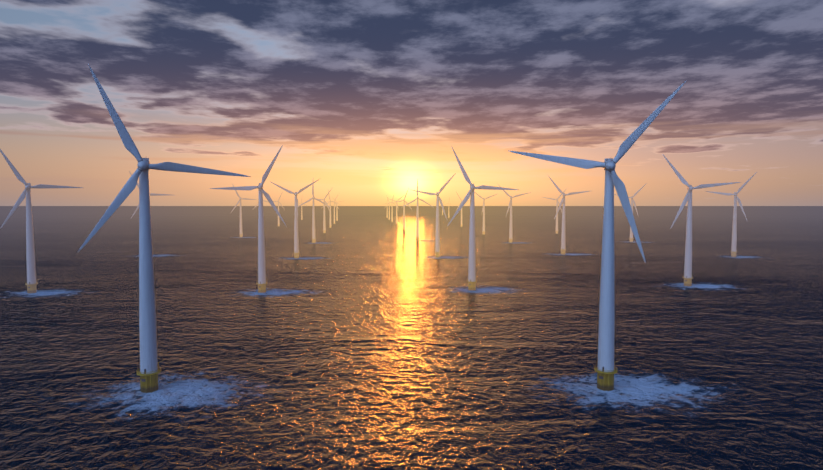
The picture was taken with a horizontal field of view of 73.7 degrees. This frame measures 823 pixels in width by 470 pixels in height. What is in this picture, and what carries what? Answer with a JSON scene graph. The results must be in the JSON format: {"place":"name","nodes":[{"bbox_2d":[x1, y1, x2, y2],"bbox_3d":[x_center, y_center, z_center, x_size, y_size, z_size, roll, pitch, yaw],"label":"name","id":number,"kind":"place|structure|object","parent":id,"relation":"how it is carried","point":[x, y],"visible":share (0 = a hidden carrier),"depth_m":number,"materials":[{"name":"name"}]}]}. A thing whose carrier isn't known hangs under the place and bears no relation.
{"place":"outdoors","nodes":[
{"label":"outdoors","id":0,"kind":"place"},
{"bbox_2d":[0,206,822,469],"bbox_3d":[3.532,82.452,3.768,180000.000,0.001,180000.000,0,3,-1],"label":"sea","id":1,"kind":"structure","parent":0,"point":[363,338],"depth_m":331.04,"materials":[{"name":"liquid"}]},
{"bbox_2d":[0,149,81,292],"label":"wind turbine","id":2,"kind":"object","parent":1,"relation":"on","point":[32,282],"visible":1,"depth_m":515.28,"materials":[{"name":"white paint"}]},
{"bbox_2d":[129,171,169,217],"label":"wind turbine","id":3,"kind":"object","parent":1,"relation":"on","point":[152,194],"visible":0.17,"depth_m":900.06,"materials":[{"name":"white paint"}]},
{"bbox_2d":[78,64,250,392],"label":"wind turbine","id":4,"kind":"object","parent":1,"relation":"on","point":[149,371],"visible":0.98,"depth_m":240.48,"materials":[{"name":"white paint"}]},
{"bbox_2d":[232,184,255,236],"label":"wind turbine","id":5,"kind":"object","parent":1,"relation":"on","point":[241,233],"visible":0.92,"depth_m":1416.42,"materials":[{"name":"white paint"}]},
{"bbox_2d":[210,145,286,292],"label":"wind turbine","id":6,"kind":"object","parent":1,"relation":"on","point":[262,283],"visible":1,"depth_m":517.72,"materials":[{"name":"white paint"}]},
{"bbox_2d":[273,193,284,225],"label":"wind turbine","id":7,"kind":"object","parent":1,"relation":"on","point":[278,209],"visible":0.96,"depth_m":2176.41,"materials":[{"name":"white paint"}]},
{"bbox_2d":[271,180,317,257],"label":"wind turbine","id":8,"kind":"object","parent":1,"relation":"on","point":[296,246],"visible":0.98,"depth_m":856.08,"materials":[{"name":"white paint"}]},
{"bbox_2d":[298,184,329,242],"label":"wind turbine","id":9,"kind":"object","parent":1,"relation":"on","point":[313,225],"visible":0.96,"depth_m":1208.33,"materials":[{"name":"white paint"}]},
{"bbox_2d":[309,187,332,232],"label":"wind turbine","id":10,"kind":"object","parent":1,"relation":"on","point":[324,226],"visible":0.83,"depth_m":1633.62,"materials":[{"name":"white paint"}]},
{"bbox_2d":[322,191,340,227],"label":"wind turbine","id":11,"kind":"object","parent":1,"relation":"on","point":[330,201],"visible":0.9,"depth_m":2042.69,"materials":[{"name":"white paint"}]},
{"bbox_2d":[328,195,338,223],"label":"wind turbine","id":12,"kind":"object","parent":1,"relation":"on","point":[334,209],"visible":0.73,"depth_m":2468.34,"materials":[{"name":"white paint"}]},
{"bbox_2d":[333,198,341,220],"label":"wind turbine","id":13,"kind":"object","parent":1,"relation":"on","point":[336,211],"visible":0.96,"depth_m":2976.93,"materials":[{"name":"white paint"}]},
{"bbox_2d":[386,196,397,221],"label":"wind turbine","id":14,"kind":"object","parent":1,"relation":"on","point":[392,211],"visible":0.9,"depth_m":2730.83,"materials":[{"name":"white paint"}]},
{"bbox_2d":[388,196,402,224],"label":"wind turbine","id":15,"kind":"object","parent":1,"relation":"on","point":[396,209],"visible":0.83,"depth_m":2381.30,"materials":[{"name":"white paint"}]},
{"bbox_2d":[391,188,410,229],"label":"wind turbine","id":16,"kind":"object","parent":1,"relation":"on","point":[404,227],"visible":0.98,"depth_m":1818.47,"materials":[{"name":"white paint"}]},
{"bbox_2d":[401,180,432,240],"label":"wind turbine","id":17,"kind":"object","parent":1,"relation":"on","point":[417,225],"visible":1,"depth_m":1282.51,"materials":[{"name":"white paint"}]},
{"bbox_2d":[412,173,455,257],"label":"wind turbine","id":18,"kind":"object","parent":1,"relation":"on","point":[437,240],"visible":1,"depth_m":870.29,"materials":[{"name":"white paint"}]},
{"bbox_2d":[457,193,467,226],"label":"wind turbine","id":19,"kind":"object","parent":1,"relation":"on","point":[461,210],"visible":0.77,"depth_m":2115.36,"materials":[{"name":"white paint"}]},
{"bbox_2d":[448,147,517,289],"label":"wind turbine","id":20,"kind":"object","parent":1,"relation":"on","point":[472,280],"visible":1,"depth_m":533.17,"materials":[{"name":"white paint"}]},
{"bbox_2d":[475,192,496,234],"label":"wind turbine","id":21,"kind":"object","parent":1,"relation":"on","point":[483,211],"visible":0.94,"depth_m":1560.65,"materials":[{"name":"white paint"}]},
{"bbox_2d":[499,186,530,242],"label":"wind turbine","id":22,"kind":"object","parent":1,"relation":"on","point":[510,226],"visible":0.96,"depth_m":1213.20,"materials":[{"name":"white paint"}]},
{"bbox_2d":[543,191,564,233],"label":"wind turbine","id":23,"kind":"object","parent":1,"relation":"on","point":[557,230],"visible":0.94,"depth_m":1602.29,"materials":[{"name":"white paint"}]},
{"bbox_2d":[548,176,588,254],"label":"wind turbine","id":24,"kind":"object","parent":1,"relation":"on","point":[563,248],"visible":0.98,"depth_m":922.40,"materials":[{"name":"white paint"}]},
{"bbox_2d":[510,81,685,390],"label":"wind turbine","id":25,"kind":"object","parent":1,"relation":"on","point":[605,370],"visible":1,"depth_m":242.96,"materials":[{"name":"white paint"}]},
{"bbox_2d":[614,183,646,241],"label":"wind turbine","id":26,"kind":"object","parent":1,"relation":"on","point":[631,232],"visible":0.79,"depth_m":1238.94,"materials":[{"name":"white paint"}]},
{"bbox_2d":[663,155,740,285],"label":"wind turbine","id":27,"kind":"object","parent":1,"relation":"on","point":[688,277],"visible":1,"depth_m":559.31,"materials":[{"name":"white paint"}]},
{"bbox_2d":[705,172,756,256],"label":"wind turbine","id":28,"kind":"object","parent":1,"relation":"on","point":[734,238],"visible":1,"depth_m":876.81,"materials":[{"name":"white paint"}]},
{"bbox_2d":[0,0,822,205],"label":"sky","id":29,"kind":"structure","parent":0,"point":[366,100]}
]}

